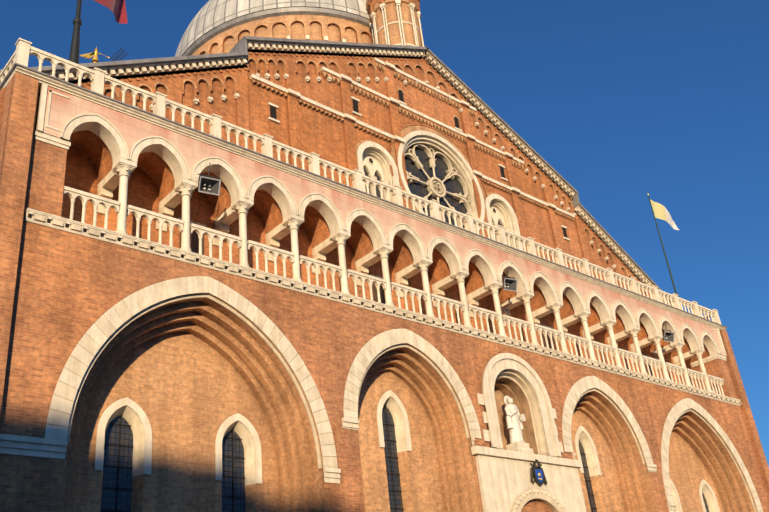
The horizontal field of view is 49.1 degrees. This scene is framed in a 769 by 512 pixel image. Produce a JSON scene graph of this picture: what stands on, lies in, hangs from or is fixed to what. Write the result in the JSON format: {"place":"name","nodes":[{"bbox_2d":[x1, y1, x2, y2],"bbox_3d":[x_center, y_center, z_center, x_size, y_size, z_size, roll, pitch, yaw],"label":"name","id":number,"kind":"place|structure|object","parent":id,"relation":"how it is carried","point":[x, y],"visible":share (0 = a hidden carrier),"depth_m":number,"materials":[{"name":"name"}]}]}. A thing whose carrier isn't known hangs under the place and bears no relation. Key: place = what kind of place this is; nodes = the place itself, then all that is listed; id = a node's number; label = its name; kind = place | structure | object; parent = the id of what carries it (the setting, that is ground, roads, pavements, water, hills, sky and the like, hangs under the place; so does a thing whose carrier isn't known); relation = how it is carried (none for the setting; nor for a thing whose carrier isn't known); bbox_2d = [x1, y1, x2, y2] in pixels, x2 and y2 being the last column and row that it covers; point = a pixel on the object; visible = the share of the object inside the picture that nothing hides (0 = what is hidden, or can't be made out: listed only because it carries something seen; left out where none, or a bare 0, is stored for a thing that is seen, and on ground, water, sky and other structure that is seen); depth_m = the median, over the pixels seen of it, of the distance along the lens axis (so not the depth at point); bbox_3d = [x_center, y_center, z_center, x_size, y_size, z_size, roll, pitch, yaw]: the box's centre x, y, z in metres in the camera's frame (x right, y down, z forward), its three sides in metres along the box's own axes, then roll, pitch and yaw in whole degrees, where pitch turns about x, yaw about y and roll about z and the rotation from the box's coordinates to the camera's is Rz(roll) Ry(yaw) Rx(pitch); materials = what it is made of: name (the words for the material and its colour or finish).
{"place":"outdoors","nodes":[
{"label":"outdoors","id":0,"kind":"place"},
{"bbox_2d":[110,48,127,60],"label":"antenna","id":1,"kind":"object","parent":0,"point":[118,55],"visible":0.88,"depth_m":81.25,"materials":[{"name":"grey metal"}]},
{"bbox_2d":[0,36,768,511],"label":"church","id":2,"kind":"structure","parent":0,"point":[300,314],"depth_m":27.92,"materials":[{"name":"brick"}]},
{"bbox_2d":[80,46,109,62],"bbox_3d":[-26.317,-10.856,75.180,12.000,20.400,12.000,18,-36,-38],"label":"weather vane","id":3,"kind":"object","parent":2,"relation":"on","point":[91,54],"visible":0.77,"depth_m":79.00,"materials":[{"name":"gold metal"}]},
{"bbox_2d":[69,0,127,63],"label":"red flag","id":4,"kind":"object","parent":2,"relation":"attached to","point":[117,8],"visible":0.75,"depth_m":28.32,"materials":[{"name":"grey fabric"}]},
{"bbox_2d":[195,163,220,221],"bbox_3d":[-5.628,-1.942,25.725,0.720,1.037,1.914,10,-31,-28],"label":"floodlight","id":5,"kind":"object","parent":2,"relation":"attached to","point":[210,185],"visible":0.88,"depth_m":25.12,"materials":[{"name":"grey metal"}]},
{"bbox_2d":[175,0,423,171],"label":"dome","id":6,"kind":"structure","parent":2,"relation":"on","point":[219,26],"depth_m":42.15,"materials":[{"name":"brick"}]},
{"bbox_2d":[489,270,517,306],"bbox_3d":[4.550,1.276,34.120,0.720,1.037,1.914,10,-31,-28],"label":"floodlight","id":7,"kind":"object","parent":2,"relation":"attached to","point":[508,283],"visible":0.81,"depth_m":33.52,"materials":[{"name":"grey metal"}]},
{"bbox_2d":[504,396,533,453],"bbox_3d":[4.769,6.216,30.986,0.840,2.310,0.680,18,-36,-38],"label":"st anthony statue","id":8,"kind":"object","parent":2,"relation":"on","point":[515,419],"visible":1,"depth_m":30.73,"materials":[{"name":"stone"}]},
{"bbox_2d":[530,459,546,485],"bbox_3d":[5.423,7.618,29.817,0.885,1.035,0.285,18,-36,-38],"label":"coat of arms","id":9,"kind":"object","parent":2,"relation":"attached to","point":[537,474],"visible":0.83,"depth_m":29.70},
{"bbox_2d":[648,327,673,351],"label":"floodlight","id":10,"kind":"object","parent":2,"relation":"attached to","point":[668,336],"visible":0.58,"depth_m":40.70,"materials":[{"name":"grey metal"}]},
{"bbox_2d":[647,193,678,296],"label":"flag","id":11,"kind":"object","parent":2,"relation":"attached to","point":[659,211],"visible":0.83,"depth_m":49.99,"materials":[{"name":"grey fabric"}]},
{"bbox_2d":[0,0,768,466],"label":"sky","id":12,"kind":"structure","parent":0,"point":[626,100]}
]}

